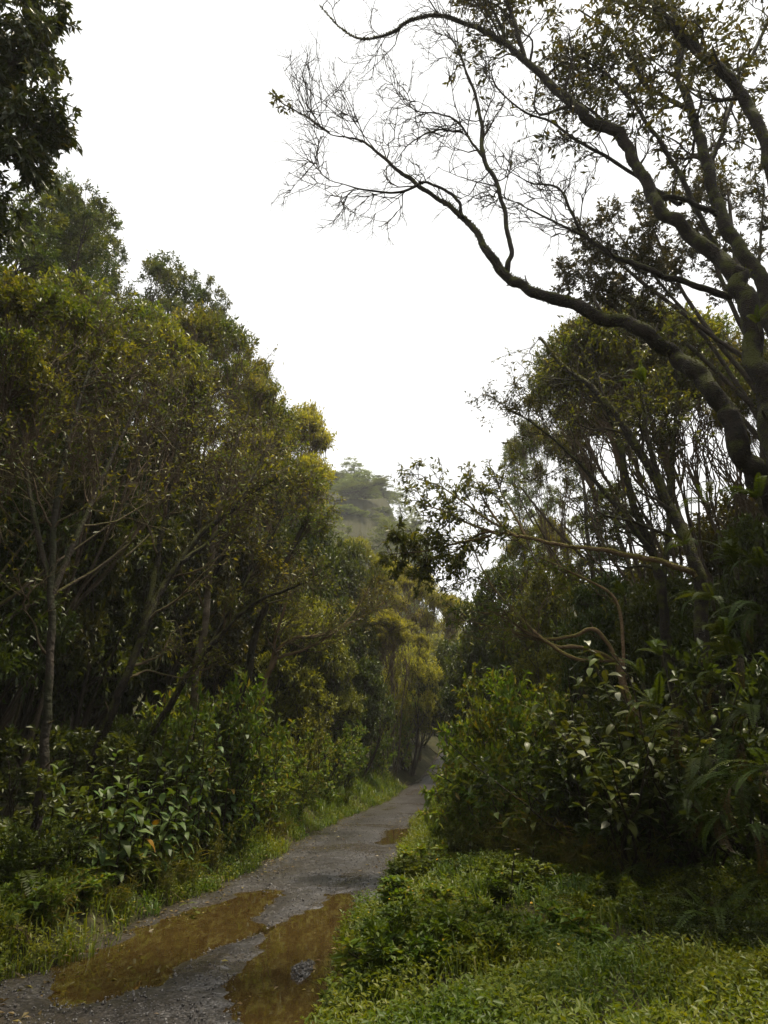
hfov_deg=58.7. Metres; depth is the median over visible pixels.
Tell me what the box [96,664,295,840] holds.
bush
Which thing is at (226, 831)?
broad leaved plant
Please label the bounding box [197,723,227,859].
broad leaved plant
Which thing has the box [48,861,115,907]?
weed clump
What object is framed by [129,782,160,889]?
broad leaved plant
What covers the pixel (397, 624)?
dome tree
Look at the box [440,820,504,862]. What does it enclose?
bush
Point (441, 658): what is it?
bushy tree
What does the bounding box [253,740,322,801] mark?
bush
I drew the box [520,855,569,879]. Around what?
bush
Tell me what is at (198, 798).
broad leaved plant
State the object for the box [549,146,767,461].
dark leaved tree
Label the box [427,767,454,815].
bush
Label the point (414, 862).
weed clump
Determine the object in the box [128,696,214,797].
bush
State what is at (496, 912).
weed clump
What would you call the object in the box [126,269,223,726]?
tall tree
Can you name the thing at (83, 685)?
bushy tree
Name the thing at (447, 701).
bushy tree
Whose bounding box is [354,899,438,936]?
weed clump
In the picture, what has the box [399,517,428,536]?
hazy tree
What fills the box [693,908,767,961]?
bush
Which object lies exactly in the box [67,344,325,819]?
leaning tree
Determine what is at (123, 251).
tall tree
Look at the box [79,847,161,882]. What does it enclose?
weed clump
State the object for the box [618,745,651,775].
fern
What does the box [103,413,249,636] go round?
bushy tree
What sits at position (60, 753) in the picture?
bush
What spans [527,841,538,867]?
young plant
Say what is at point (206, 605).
pale barked tree
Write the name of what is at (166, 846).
broad leaved plant
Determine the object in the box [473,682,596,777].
bush
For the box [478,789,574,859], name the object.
bush
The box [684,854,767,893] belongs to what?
bush
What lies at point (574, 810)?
bush
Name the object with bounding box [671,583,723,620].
fern
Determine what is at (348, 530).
hazy tree
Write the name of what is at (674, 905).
bush
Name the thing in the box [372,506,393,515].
hazy tree
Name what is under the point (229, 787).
broad leaved plant
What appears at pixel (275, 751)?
bush
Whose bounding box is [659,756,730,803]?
fern
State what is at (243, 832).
weed clump
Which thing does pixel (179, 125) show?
sky
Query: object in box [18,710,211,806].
bush
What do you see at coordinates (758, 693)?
bush
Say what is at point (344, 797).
fern
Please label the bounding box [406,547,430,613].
hazy tree
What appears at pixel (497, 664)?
bushy tree
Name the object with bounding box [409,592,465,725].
dome tree
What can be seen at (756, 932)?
bush
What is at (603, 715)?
bush
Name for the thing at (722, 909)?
fern
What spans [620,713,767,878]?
bush
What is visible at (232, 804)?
broad leaved plant
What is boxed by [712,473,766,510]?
fern
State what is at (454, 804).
bush
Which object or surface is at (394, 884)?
weed clump
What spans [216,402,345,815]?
leaning tree
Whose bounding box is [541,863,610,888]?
weed clump
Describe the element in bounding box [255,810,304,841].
grass clump
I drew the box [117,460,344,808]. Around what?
leaning tree
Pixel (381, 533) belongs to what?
hazy tree
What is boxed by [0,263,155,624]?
dome tree
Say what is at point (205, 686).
bushy tree
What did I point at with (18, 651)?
bushy tree
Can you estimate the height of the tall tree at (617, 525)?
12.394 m
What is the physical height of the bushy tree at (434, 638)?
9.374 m
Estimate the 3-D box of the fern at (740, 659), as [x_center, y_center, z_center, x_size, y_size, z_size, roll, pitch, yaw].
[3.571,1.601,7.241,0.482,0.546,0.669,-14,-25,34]
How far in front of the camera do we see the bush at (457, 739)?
12.62 m
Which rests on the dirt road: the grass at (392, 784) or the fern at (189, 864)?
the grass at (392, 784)
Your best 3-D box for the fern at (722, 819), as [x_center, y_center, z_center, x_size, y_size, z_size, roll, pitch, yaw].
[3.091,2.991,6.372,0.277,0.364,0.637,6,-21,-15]
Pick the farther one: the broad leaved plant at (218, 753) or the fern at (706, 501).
the broad leaved plant at (218, 753)
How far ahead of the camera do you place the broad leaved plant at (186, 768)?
10.78 m
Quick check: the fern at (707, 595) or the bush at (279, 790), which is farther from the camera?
the bush at (279, 790)
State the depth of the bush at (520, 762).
9.40 m
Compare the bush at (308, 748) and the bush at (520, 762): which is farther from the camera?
the bush at (308, 748)
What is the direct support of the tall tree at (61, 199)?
on the ground at (364, 525)
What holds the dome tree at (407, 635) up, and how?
on the ground at (364, 525)
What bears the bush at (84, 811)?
on the ground at (364, 525)
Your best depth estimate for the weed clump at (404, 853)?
10.99 m
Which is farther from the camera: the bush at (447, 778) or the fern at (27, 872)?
the bush at (447, 778)
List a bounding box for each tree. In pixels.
[0,0,83,255]
[0,165,85,484]
[0,178,120,518]
[0,179,69,426]
[0,212,18,323]
[0,261,213,782]
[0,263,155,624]
[0,279,204,875]
[0,315,78,484]
[0,315,218,816]
[0,448,130,779]
[0,451,84,703]
[0,482,180,805]
[1,176,101,447]
[1,412,160,739]
[15,193,131,747]
[55,249,126,735]
[55,298,286,768]
[65,480,222,794]
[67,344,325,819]
[70,225,130,728]
[91,249,207,729]
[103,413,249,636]
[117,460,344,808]
[119,257,188,445]
[120,487,276,728]
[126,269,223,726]
[133,347,300,717]
[138,331,298,813]
[140,291,232,721]
[151,443,317,707]
[182,492,319,735]
[183,425,339,623]
[210,589,345,778]
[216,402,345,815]
[224,391,337,530]
[246,511,357,757]
[246,552,420,741]
[268,0,767,528]
[273,433,317,545]
[277,640,367,784]
[313,533,387,765]
[321,504,372,518]
[321,654,397,781]
[325,515,360,604]
[325,595,407,772]
[327,470,347,483]
[329,478,383,499]
[330,469,380,492]
[335,478,389,499]
[336,534,391,615]
[340,456,372,480]
[357,635,412,703]
[360,519,394,570]
[361,559,430,774]
[365,616,432,779]
[370,512,410,547]
[371,475,393,499]
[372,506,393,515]
[372,527,417,619]
[374,302,749,857]
[380,642,444,776]
[381,491,404,501]
[387,574,443,760]
[388,486,420,563]
[398,676,435,747]
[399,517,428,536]
[400,618,464,669]
[405,504,423,566]
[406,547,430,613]
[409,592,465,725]
[414,639,462,744]
[428,509,649,736]
[436,619,523,723]
[439,599,475,641]
[441,560,568,719]
[464,305,729,744]
[481,608,581,723]
[490,474,544,606]
[498,438,607,617]
[499,557,631,706]
[500,515,581,618]
[505,413,583,653]
[520,355,645,685]
[521,301,702,678]
[533,292,741,641]
[543,398,626,619]
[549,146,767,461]
[553,569,683,732]
[575,480,681,590]
[586,328,747,585]
[593,300,757,660]
[603,568,761,746]
[622,496,767,676]
[640,576,767,739]
[648,333,767,551]
[685,481,767,660]
[696,346,767,518]
[708,511,767,674]
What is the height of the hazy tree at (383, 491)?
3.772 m
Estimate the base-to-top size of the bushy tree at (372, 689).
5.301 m
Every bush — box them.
[0,723,187,814]
[0,727,140,825]
[0,768,122,876]
[0,818,91,886]
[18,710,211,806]
[19,724,229,845]
[90,701,276,837]
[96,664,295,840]
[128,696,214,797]
[133,680,295,829]
[163,685,291,744]
[171,821,233,876]
[192,756,299,818]
[195,713,297,813]
[200,805,258,856]
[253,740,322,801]
[258,707,344,803]
[267,766,324,819]
[281,726,360,802]
[292,720,369,791]
[332,730,396,777]
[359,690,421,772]
[415,694,617,839]
[418,665,563,807]
[426,798,442,812]
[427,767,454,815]
[428,796,456,825]
[431,769,449,803]
[436,753,583,844]
[436,784,481,844]
[437,763,470,797]
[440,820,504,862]
[446,657,589,797]
[448,780,535,851]
[455,744,579,849]
[460,725,746,875]
[468,695,544,742]
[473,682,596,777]
[481,830,538,860]
[494,747,542,828]
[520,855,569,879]
[521,801,581,849]
[531,680,751,858]
[532,752,767,880]
[534,725,767,869]
[567,687,767,848]
[611,891,708,932]
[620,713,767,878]
[635,637,767,859]
[649,908,757,953]
[655,872,767,916]
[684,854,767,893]
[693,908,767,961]
[723,914,767,958]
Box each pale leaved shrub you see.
[449,663,734,875]
[504,641,764,874]
[550,635,765,870]
[550,667,748,886]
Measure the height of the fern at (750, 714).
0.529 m
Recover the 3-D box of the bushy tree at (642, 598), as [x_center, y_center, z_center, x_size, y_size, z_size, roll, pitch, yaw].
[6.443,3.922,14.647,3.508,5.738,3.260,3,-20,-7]
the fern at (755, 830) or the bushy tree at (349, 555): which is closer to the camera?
the fern at (755, 830)
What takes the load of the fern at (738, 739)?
attached to the mossy tree at (686, 30)
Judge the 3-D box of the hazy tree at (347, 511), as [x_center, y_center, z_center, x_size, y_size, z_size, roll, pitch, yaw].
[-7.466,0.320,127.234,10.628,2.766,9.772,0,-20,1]
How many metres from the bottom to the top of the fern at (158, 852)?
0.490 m
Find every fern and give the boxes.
[0,819,55,913]
[0,907,31,945]
[2,866,66,925]
[4,827,114,894]
[13,799,73,841]
[97,789,196,840]
[107,838,169,871]
[135,857,184,891]
[165,815,236,853]
[171,851,213,881]
[204,840,234,864]
[333,785,354,806]
[539,892,597,919]
[572,644,598,674]
[580,855,641,900]
[604,581,626,604]
[615,658,645,693]
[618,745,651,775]
[620,360,646,391]
[625,674,665,730]
[630,752,676,789]
[635,636,663,666]
[639,704,688,767]
[658,879,766,938]
[659,332,668,360]
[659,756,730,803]
[665,791,737,840]
[666,525,698,553]
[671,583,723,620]
[675,482,714,514]
[678,659,725,716]
[681,771,750,839]
[690,811,734,853]
[691,634,744,687]
[694,616,728,643]
[696,528,739,579]
[696,703,761,757]
[699,732,751,782]
[701,747,767,803]
[707,600,763,653]
[710,823,767,872]
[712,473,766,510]
[725,546,767,580]
[747,304,767,332]
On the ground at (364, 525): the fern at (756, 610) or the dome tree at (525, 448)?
the dome tree at (525, 448)
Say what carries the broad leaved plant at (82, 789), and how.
on the ground at (364, 525)
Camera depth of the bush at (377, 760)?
28.35 m
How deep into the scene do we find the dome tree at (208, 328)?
21.40 m
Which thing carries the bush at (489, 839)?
on the ground at (364, 525)
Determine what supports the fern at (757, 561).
attached to the mossy tree at (686, 30)
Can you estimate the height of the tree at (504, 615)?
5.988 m
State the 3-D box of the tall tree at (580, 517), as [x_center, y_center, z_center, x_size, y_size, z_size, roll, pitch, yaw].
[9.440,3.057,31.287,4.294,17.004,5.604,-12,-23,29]
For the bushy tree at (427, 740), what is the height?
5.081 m
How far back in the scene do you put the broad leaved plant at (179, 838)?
9.38 m
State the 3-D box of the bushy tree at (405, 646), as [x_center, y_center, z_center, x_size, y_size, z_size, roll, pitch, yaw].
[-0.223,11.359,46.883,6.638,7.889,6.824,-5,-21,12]
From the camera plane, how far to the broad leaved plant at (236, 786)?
11.56 m
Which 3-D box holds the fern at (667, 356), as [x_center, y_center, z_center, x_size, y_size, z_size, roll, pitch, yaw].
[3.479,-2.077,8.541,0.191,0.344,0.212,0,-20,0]
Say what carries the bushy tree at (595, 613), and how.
on the ground at (364, 525)
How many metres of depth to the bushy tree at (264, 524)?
27.90 m
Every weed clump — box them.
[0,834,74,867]
[0,870,78,925]
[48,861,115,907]
[55,815,117,849]
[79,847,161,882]
[114,838,193,867]
[155,810,222,846]
[227,819,252,842]
[250,809,281,828]
[330,914,484,978]
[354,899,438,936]
[361,895,476,980]
[374,874,468,906]
[384,851,464,882]
[394,837,460,864]
[416,882,494,914]
[427,814,457,838]
[449,897,539,955]
[460,853,551,903]
[498,898,614,957]
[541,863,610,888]
[570,871,665,929]
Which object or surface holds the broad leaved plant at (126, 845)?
on the ground at (364, 525)
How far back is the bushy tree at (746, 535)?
12.81 m
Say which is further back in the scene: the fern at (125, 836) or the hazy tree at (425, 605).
the hazy tree at (425, 605)
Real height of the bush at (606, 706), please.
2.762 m
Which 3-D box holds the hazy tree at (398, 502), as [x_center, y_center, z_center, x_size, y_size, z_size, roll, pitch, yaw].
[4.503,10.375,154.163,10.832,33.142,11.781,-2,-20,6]
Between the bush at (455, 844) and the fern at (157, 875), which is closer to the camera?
the fern at (157, 875)
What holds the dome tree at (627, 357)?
on the ground at (364, 525)
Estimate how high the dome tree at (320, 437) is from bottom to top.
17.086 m
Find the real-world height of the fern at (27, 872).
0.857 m
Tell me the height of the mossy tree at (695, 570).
10.739 m
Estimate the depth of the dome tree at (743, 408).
14.77 m
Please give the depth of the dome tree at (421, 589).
36.05 m
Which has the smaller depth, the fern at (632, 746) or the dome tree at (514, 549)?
the fern at (632, 746)
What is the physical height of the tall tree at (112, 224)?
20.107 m
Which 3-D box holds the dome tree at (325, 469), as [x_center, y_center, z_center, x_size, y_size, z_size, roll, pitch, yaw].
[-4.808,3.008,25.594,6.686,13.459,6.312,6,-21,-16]
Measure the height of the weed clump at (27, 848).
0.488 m
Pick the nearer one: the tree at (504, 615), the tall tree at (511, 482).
the tree at (504, 615)
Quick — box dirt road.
[0,734,454,1023]
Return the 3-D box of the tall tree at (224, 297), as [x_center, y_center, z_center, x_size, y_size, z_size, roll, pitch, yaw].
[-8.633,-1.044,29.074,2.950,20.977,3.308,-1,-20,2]
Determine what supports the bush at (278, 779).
on the ground at (364, 525)
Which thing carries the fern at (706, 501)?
attached to the mossy tree at (686, 30)
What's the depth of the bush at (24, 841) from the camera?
7.09 m
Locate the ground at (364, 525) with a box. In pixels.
[0,489,767,1023]
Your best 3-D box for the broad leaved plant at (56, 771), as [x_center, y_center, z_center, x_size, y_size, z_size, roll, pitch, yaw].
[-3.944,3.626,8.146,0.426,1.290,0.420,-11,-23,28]
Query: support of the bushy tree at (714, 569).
on the ground at (364, 525)
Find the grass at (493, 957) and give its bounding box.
[302,806,767,1023]
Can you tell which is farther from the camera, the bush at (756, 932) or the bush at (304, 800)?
the bush at (304, 800)
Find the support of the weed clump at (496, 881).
on the ground at (364, 525)
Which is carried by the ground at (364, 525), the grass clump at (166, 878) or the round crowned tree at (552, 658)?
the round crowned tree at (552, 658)
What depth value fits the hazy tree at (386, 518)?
127.85 m
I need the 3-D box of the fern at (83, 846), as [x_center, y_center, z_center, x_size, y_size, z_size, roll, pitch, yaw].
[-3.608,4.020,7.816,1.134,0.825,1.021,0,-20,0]
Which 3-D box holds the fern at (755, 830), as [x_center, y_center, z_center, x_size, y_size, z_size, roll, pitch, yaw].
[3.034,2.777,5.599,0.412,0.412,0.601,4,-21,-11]
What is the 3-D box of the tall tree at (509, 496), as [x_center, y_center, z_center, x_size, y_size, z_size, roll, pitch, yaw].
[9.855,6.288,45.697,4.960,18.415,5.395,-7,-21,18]
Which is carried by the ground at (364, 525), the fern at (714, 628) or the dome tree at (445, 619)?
the dome tree at (445, 619)
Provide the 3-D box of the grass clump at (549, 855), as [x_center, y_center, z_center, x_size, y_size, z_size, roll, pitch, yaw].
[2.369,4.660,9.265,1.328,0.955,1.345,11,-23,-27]
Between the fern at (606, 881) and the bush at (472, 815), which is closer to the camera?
the fern at (606, 881)
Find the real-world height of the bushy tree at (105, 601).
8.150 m
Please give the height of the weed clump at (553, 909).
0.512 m
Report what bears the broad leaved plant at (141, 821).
on the ground at (364, 525)
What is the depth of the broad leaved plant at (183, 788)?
10.07 m
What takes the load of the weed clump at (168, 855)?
on the ground at (364, 525)
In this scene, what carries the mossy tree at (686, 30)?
on the ground at (364, 525)
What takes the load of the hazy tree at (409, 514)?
on the ground at (364, 525)
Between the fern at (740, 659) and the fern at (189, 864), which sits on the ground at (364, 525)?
the fern at (189, 864)
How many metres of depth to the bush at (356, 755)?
22.31 m
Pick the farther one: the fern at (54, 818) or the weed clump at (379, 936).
the fern at (54, 818)
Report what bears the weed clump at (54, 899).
on the ground at (364, 525)
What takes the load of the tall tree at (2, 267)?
on the ground at (364, 525)
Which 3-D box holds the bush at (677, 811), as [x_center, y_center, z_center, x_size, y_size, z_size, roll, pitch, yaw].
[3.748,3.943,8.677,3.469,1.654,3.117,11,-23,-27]
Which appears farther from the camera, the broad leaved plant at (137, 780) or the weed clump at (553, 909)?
the broad leaved plant at (137, 780)
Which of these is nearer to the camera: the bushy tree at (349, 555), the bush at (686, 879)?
the bush at (686, 879)
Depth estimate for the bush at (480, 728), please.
12.65 m
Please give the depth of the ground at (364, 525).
7.59 m
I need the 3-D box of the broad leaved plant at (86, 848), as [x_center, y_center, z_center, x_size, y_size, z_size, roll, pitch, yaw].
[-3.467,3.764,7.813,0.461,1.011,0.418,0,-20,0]
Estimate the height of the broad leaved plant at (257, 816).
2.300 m
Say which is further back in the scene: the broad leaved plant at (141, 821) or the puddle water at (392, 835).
the puddle water at (392, 835)
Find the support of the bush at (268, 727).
on the ground at (364, 525)
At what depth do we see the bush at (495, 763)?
11.51 m
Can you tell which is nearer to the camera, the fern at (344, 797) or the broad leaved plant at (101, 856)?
the broad leaved plant at (101, 856)
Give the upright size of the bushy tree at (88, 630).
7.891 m
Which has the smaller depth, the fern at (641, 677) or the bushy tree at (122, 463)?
the fern at (641, 677)
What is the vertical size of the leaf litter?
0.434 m
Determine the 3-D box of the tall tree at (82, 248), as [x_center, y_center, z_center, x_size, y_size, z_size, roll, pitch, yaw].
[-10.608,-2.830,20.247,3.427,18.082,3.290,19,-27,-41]
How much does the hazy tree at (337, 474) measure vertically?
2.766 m
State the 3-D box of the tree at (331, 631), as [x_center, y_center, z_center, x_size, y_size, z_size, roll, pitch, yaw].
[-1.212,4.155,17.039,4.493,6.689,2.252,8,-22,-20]
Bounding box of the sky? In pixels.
[0,0,767,625]
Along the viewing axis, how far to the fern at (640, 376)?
10.48 m
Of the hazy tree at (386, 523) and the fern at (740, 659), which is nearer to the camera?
the fern at (740, 659)
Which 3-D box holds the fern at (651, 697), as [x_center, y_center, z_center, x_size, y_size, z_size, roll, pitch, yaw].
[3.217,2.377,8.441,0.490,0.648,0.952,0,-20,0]
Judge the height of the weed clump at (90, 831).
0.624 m
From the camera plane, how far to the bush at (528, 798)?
10.53 m
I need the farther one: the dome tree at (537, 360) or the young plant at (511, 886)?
the dome tree at (537, 360)
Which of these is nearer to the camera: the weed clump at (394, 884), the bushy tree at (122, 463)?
the weed clump at (394, 884)
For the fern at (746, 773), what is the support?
attached to the mossy tree at (686, 30)
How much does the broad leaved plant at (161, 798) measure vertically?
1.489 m
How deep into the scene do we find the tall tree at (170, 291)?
29.39 m
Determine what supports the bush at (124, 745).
on the ground at (364, 525)
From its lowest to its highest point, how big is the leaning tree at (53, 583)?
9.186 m
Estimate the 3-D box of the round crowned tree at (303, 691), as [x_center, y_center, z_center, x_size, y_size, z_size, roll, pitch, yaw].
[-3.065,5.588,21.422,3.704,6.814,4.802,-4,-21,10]
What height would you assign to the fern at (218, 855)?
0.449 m
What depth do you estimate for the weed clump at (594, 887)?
6.87 m
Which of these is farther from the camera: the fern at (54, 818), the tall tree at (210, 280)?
the tall tree at (210, 280)
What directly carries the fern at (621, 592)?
attached to the mossy tree at (695, 570)
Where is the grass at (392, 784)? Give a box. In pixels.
[0,767,407,980]
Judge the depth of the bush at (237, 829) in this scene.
11.39 m
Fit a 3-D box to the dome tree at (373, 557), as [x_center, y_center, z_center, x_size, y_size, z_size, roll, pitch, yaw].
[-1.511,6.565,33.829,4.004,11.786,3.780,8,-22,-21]
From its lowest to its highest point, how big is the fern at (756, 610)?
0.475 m
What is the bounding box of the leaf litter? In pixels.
[0,814,417,1021]
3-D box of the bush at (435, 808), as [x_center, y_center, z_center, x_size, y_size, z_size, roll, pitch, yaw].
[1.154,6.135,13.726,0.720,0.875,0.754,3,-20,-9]
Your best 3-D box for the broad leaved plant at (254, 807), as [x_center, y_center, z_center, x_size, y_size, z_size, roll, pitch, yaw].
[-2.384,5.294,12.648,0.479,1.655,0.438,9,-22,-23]
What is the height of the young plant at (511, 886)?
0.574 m
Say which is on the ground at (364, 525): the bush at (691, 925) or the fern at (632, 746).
the bush at (691, 925)
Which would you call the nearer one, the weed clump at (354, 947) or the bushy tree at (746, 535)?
the weed clump at (354, 947)
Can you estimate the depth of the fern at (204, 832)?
10.47 m
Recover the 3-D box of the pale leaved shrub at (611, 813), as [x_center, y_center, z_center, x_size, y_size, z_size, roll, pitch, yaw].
[3.089,3.183,8.191,2.053,2.835,2.710,-15,-25,36]
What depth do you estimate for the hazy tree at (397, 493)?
170.50 m
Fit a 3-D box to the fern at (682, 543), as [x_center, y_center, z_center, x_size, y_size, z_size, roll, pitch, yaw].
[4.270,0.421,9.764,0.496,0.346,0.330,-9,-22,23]
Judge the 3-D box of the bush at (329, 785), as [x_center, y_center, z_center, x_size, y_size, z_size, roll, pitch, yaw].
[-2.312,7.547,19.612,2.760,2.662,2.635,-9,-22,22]
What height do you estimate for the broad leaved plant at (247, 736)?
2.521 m
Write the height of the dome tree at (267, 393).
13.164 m
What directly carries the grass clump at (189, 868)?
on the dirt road
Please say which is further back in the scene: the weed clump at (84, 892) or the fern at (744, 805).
the weed clump at (84, 892)
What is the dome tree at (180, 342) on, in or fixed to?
on the ground at (364, 525)
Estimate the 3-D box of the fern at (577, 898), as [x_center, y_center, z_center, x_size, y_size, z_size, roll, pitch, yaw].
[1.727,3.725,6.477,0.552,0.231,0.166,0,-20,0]
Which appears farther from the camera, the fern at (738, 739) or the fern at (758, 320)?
the fern at (758, 320)
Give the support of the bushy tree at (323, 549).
on the ground at (364, 525)
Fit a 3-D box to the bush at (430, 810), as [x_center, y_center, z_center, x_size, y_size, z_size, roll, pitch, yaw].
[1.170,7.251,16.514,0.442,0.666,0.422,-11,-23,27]
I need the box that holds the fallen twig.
[168,889,199,913]
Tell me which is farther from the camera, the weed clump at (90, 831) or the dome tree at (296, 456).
the dome tree at (296, 456)
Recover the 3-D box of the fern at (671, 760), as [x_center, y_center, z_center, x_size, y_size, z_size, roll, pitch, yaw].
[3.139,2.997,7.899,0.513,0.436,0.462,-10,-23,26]
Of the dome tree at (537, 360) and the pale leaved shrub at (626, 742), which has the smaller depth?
the pale leaved shrub at (626, 742)
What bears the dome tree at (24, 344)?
on the ground at (364, 525)
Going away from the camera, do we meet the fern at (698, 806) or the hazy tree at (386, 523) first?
the fern at (698, 806)
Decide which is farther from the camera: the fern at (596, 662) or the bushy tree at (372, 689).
the bushy tree at (372, 689)
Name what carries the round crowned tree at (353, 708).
on the ground at (364, 525)
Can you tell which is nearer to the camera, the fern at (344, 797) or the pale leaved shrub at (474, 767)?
the pale leaved shrub at (474, 767)
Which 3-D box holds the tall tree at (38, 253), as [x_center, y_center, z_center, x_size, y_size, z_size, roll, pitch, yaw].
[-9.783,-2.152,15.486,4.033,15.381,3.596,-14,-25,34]
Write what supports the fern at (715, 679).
attached to the mossy tree at (686, 30)
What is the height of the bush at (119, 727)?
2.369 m
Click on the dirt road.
(410, 800)
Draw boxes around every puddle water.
[45,889,285,1007]
[221,893,377,1023]
[375,828,417,844]
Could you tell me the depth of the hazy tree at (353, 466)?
163.09 m
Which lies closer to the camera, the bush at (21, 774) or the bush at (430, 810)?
the bush at (21, 774)
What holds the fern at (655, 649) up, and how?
on the bush at (758, 693)
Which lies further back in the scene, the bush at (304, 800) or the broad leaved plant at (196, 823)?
the bush at (304, 800)
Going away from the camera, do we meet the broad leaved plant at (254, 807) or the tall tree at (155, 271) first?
the broad leaved plant at (254, 807)
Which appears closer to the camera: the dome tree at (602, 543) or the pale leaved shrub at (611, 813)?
the pale leaved shrub at (611, 813)
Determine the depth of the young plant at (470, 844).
10.37 m
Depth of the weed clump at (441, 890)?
7.01 m
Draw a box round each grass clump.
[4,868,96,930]
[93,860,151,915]
[133,842,194,897]
[156,843,220,889]
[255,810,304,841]
[457,806,562,859]
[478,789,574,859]
[505,817,602,865]
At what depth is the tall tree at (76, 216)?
20.59 m
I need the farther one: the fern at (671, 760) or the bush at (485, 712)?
the bush at (485, 712)
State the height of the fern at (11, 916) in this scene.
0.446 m
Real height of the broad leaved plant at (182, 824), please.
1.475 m
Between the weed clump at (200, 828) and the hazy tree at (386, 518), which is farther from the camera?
the hazy tree at (386, 518)
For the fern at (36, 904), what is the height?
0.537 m
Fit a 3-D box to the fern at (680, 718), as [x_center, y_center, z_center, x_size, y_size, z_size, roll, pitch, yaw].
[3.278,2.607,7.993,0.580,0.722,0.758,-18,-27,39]
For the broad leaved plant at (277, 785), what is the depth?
13.76 m
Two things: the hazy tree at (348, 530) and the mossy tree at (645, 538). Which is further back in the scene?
the hazy tree at (348, 530)
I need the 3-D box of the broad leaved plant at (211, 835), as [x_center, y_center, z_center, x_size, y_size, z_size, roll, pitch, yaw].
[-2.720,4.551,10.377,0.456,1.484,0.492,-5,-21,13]
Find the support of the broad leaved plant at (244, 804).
on the ground at (364, 525)
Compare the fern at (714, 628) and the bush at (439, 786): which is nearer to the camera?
the fern at (714, 628)
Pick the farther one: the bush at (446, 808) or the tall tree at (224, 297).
the tall tree at (224, 297)
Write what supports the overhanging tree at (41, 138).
on the ground at (364, 525)
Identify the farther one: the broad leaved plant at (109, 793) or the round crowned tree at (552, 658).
the round crowned tree at (552, 658)
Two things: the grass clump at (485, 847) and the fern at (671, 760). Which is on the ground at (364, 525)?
the grass clump at (485, 847)
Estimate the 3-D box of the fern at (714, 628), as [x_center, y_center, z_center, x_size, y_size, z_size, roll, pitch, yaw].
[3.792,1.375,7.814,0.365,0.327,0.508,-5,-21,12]
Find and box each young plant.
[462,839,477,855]
[502,853,520,906]
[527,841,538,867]
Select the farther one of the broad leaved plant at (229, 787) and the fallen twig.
the broad leaved plant at (229, 787)
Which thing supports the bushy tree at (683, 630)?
on the ground at (364, 525)
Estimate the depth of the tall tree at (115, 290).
25.90 m
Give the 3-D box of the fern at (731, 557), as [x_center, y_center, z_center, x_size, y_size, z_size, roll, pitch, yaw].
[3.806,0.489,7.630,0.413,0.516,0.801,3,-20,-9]
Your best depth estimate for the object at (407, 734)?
32.09 m
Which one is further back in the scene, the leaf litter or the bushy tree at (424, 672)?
the bushy tree at (424, 672)
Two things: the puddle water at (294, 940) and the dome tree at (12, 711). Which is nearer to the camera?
the puddle water at (294, 940)
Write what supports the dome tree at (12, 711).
on the ground at (364, 525)
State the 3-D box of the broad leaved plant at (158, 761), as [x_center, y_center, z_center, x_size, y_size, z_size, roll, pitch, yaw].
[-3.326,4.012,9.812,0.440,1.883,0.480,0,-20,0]
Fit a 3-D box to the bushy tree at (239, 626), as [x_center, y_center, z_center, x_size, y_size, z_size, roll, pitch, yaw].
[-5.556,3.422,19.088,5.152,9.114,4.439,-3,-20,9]
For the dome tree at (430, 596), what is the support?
on the ground at (364, 525)
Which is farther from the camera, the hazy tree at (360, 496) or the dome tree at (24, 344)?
the hazy tree at (360, 496)
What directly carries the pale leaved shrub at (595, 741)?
on the ground at (364, 525)
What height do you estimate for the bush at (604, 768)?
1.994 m
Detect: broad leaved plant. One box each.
[42,758,70,867]
[67,765,102,845]
[67,793,104,870]
[82,783,119,872]
[90,747,131,839]
[99,777,143,886]
[111,786,153,884]
[116,749,151,851]
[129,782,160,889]
[136,723,173,842]
[146,759,177,849]
[146,806,181,874]
[155,720,197,839]
[157,764,192,877]
[169,699,208,826]
[171,812,199,872]
[183,771,214,849]
[186,723,215,849]
[194,767,222,852]
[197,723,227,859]
[201,690,231,814]
[212,729,242,853]
[213,806,237,851]
[220,777,244,843]
[224,700,253,851]
[230,752,250,840]
[237,703,259,842]
[246,751,267,837]
[247,715,266,841]
[267,733,287,831]
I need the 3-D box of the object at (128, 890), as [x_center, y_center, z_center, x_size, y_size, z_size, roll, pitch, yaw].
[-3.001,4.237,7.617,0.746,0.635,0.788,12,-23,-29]
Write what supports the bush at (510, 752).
on the ground at (364, 525)
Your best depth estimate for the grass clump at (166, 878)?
8.47 m
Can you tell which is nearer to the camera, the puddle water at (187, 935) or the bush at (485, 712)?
the puddle water at (187, 935)
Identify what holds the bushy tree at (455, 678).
on the ground at (364, 525)
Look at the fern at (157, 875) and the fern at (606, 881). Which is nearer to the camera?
the fern at (606, 881)
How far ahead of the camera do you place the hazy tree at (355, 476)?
150.37 m
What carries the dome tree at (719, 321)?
on the ground at (364, 525)
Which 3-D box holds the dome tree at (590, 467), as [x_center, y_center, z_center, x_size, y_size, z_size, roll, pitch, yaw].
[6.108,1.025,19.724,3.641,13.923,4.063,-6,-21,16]
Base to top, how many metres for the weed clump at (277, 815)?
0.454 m

